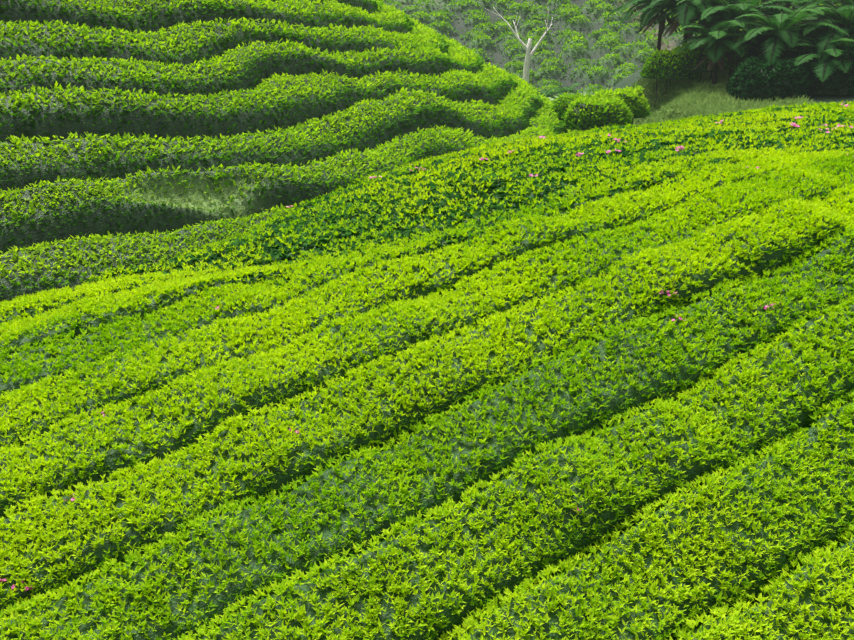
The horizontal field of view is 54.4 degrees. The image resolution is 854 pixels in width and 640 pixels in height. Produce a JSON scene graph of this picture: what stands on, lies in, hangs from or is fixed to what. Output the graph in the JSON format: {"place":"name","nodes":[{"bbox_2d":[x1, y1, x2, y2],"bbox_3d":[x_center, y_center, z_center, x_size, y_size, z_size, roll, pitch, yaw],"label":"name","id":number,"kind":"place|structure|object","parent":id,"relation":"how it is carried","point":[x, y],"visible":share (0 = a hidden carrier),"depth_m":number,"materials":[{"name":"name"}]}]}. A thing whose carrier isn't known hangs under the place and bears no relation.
{"place":"outdoors","nodes":[
{"label":"outdoors","id":0,"kind":"place"},
{"bbox_2d":[0,0,576,302],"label":"tea hill terrain","id":1,"kind":"structure","parent":0,"point":[152,130],"depth_m":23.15,"materials":[{"name":"green plant"}]},
{"bbox_2d":[0,142,281,301],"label":"tea bushes","id":2,"kind":"object","parent":1,"relation":"on","point":[102,238],"visible":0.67,"depth_m":18.85,"materials":[{"name":"green plant"}]},
{"bbox_2d":[102,168,281,218],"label":"grass tufts","id":3,"kind":"object","parent":1,"relation":"on","point":[197,201],"depth_m":21.24,"materials":[{"name":"green plant"}]},
{"bbox_2d":[161,0,580,148],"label":"tea bushes","id":4,"kind":"object","parent":1,"relation":"on","point":[508,102],"visible":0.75,"depth_m":34.81,"materials":[{"name":"green plant"}]},
{"bbox_2d":[364,0,590,132],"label":"tea leaves","id":5,"kind":"object","parent":1,"relation":"on","point":[455,48],"visible":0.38,"depth_m":44.93,"materials":[{"name":"green plant"}]},
{"bbox_2d":[0,114,853,639],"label":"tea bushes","id":6,"kind":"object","parent":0,"point":[432,502],"depth_m":11.71,"materials":[{"name":"green plant"}]},
{"bbox_2d":[0,103,852,590],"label":"pink flowers","id":7,"kind":"object","parent":6,"relation":"on","point":[536,175],"visible":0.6,"depth_m":22.52,"materials":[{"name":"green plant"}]},
{"bbox_2d":[0,323,853,639],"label":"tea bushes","id":8,"kind":"object","parent":6,"relation":"on","point":[14,451],"visible":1,"depth_m":11.01,"materials":[{"name":"green plant"}]},
{"bbox_2d":[0,208,853,428],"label":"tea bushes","id":9,"kind":"object","parent":6,"relation":"on","point":[429,305],"visible":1,"depth_m":14.84,"materials":[{"name":"green plant"}]},
{"bbox_2d":[0,330,853,639],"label":"tea leaves","id":10,"kind":"object","parent":6,"relation":"on","point":[540,560],"visible":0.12,"depth_m":10.91,"materials":[{"name":"green plant"}]},
{"bbox_2d":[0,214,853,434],"bbox_3d":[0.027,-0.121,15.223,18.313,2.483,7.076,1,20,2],"label":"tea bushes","id":11,"kind":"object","parent":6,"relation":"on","point":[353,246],"visible":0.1,"depth_m":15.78,"materials":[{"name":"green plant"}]},
{"bbox_2d":[49,140,853,289],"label":"young tea leaves","id":12,"kind":"object","parent":6,"relation":"on","point":[817,205],"visible":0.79,"depth_m":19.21,"materials":[{"name":"green plant"}]},
{"bbox_2d":[350,105,853,184],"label":"young tea leaves","id":13,"kind":"object","parent":6,"relation":"on","point":[643,127],"visible":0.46,"depth_m":25.93,"materials":[{"name":"green plant"}]},
{"bbox_2d":[654,100,853,122],"bbox_3d":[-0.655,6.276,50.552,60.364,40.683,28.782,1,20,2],"label":"young tea leaves","id":14,"kind":"object","parent":6,"relation":"on","point":[830,104],"visible":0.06,"depth_m":32.89,"materials":[{"name":"green plant"}]},
{"bbox_2d":[550,90,592,118],"bbox_3d":[8.089,-9.961,45.247,3.302,4.920,3.104,1,20,2],"label":"bush","id":15,"kind":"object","parent":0,"point":[560,105],"depth_m":44.05,"materials":[{"name":"green plant"}]},
{"bbox_2d":[383,0,853,124],"bbox_3d":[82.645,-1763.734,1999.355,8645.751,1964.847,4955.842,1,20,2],"label":"terrain","id":16,"kind":"structure","parent":0,"point":[600,52],"depth_m":102.85,"materials":[{"name":"green plant"}]},
{"bbox_2d":[485,7,552,82],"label":"dead tree","id":17,"kind":"object","parent":16,"relation":"on","point":[528,54],"visible":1,"depth_m":93.22,"materials":[{"name":"grey wood"}]},
{"bbox_2d":[536,87,560,98],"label":"valley fern","id":18,"kind":"object","parent":16,"relation":"on","point":[548,93],"visible":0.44,"depth_m":81.54,"materials":[{"name":"green plant"}]},
{"bbox_2d":[554,83,580,94],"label":"valley fern","id":19,"kind":"object","parent":16,"relation":"on","point":[565,90],"visible":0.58,"depth_m":86.85,"materials":[{"name":"green plant"}]},
{"bbox_2d":[560,94,633,129],"bbox_3d":[8.180,-8.291,40.393,3.726,5.170,3.009,1,20,2],"label":"bush","id":20,"kind":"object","parent":16,"relation":"on","point":[585,113],"depth_m":38.99,"materials":[{"name":"green plant"}]},
{"bbox_2d":[382,0,840,93],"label":"shrubs","id":21,"kind":"object","parent":16,"relation":"on","point":[540,29],"depth_m":103.66,"materials":[{"name":"green plant"}]},
{"bbox_2d":[592,85,650,123],"bbox_3d":[9.976,-9.689,43.889,3.702,5.416,3.088,1,20,2],"label":"bush","id":22,"kind":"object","parent":16,"relation":"on","point":[635,100],"depth_m":42.65,"materials":[{"name":"green plant"}]},
{"bbox_2d":[609,0,706,50],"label":"tree fern","id":23,"kind":"object","parent":16,"relation":"on","point":[646,21],"visible":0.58,"depth_m":56.26,"materials":[{"name":"green plant"}]},
{"bbox_2d":[622,0,746,42],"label":"tree fern","id":24,"kind":"object","parent":16,"relation":"on","point":[684,17],"visible":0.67,"depth_m":53.26,"materials":[{"name":"green plant"}]},
{"bbox_2d":[639,37,747,107],"bbox_3d":[17.481,-15.957,53.618,7.377,4.530,3.664,5,21,15],"label":"tree","id":25,"kind":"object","parent":16,"relation":"on","point":[666,64],"depth_m":52.71,"materials":[{"name":"green plant"}]},
{"bbox_2d":[650,0,762,40],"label":"tree fern","id":26,"kind":"object","parent":16,"relation":"on","point":[704,22],"visible":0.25,"depth_m":53.00,"materials":[{"name":"green plant"}]},
{"bbox_2d":[664,16,769,83],"bbox_3d":[18.225,-16.442,51.395,5.876,4.535,5.830,-16,26,-38],"label":"tree fern","id":27,"kind":"object","parent":16,"relation":"on","point":[719,53],"visible":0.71,"depth_m":50.22,"materials":[{"name":"green plant"}]},
{"bbox_2d":[629,69,814,124],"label":"bank grass tufts","id":28,"kind":"object","parent":16,"relation":"on","point":[692,97],"depth_m":48.88,"materials":[{"name":"green plant"}]},
{"bbox_2d":[676,0,808,76],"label":"tree fern","id":29,"kind":"object","parent":16,"relation":"on","point":[740,10],"visible":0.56,"depth_m":50.63,"materials":[{"name":"green plant"}]},
{"bbox_2d":[726,52,815,102],"bbox_3d":[19.767,-13.989,47.791,4.640,2.669,5.355,1,20,2],"label":"undergrowth shrub","id":30,"kind":"object","parent":16,"relation":"on","point":[759,77],"visible":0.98,"depth_m":46.37,"materials":[{"name":"green plant"}]},
{"bbox_2d":[728,26,817,77],"bbox_3d":[22.006,-16.767,52.046,4.946,3.422,5.916,-11,23,-29],"label":"undergrowth shrub","id":31,"kind":"object","parent":16,"relation":"on","point":[759,43],"visible":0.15,"depth_m":51.02,"materials":[{"name":"green plant"}]},
{"bbox_2d":[722,0,849,62],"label":"tree fern","id":32,"kind":"object","parent":16,"relation":"on","point":[772,27],"visible":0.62,"depth_m":47.77,"materials":[{"name":"green plant"}]},
{"bbox_2d":[741,0,841,24],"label":"tree fern","id":33,"kind":"object","parent":16,"relation":"on","point":[788,4],"visible":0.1,"depth_m":52.14,"materials":[{"name":"green plant"}]},
{"bbox_2d":[771,33,853,81],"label":"tree fern","id":34,"kind":"object","parent":16,"relation":"on","point":[847,41],"visible":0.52,"depth_m":45.74,"materials":[{"name":"green plant"}]},
{"bbox_2d":[773,0,853,65],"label":"tree fern","id":35,"kind":"object","parent":16,"relation":"on","point":[840,20],"visible":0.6,"depth_m":47.23,"materials":[{"name":"green plant"}]},
{"bbox_2d":[783,0,853,37],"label":"tree fern","id":36,"kind":"object","parent":16,"relation":"on","point":[849,3],"visible":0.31,"depth_m":49.40,"materials":[{"name":"green plant"}]},
{"bbox_2d":[786,39,853,94],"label":"undergrowth shrub","id":37,"kind":"object","parent":16,"relation":"on","point":[840,82],"visible":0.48,"depth_m":46.20,"materials":[{"name":"green plant"}]},
{"bbox_2d":[806,14,853,38],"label":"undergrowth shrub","id":38,"kind":"object","parent":16,"relation":"on","point":[813,30],"visible":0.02,"depth_m":52.10,"materials":[{"name":"green plant"}]}
]}

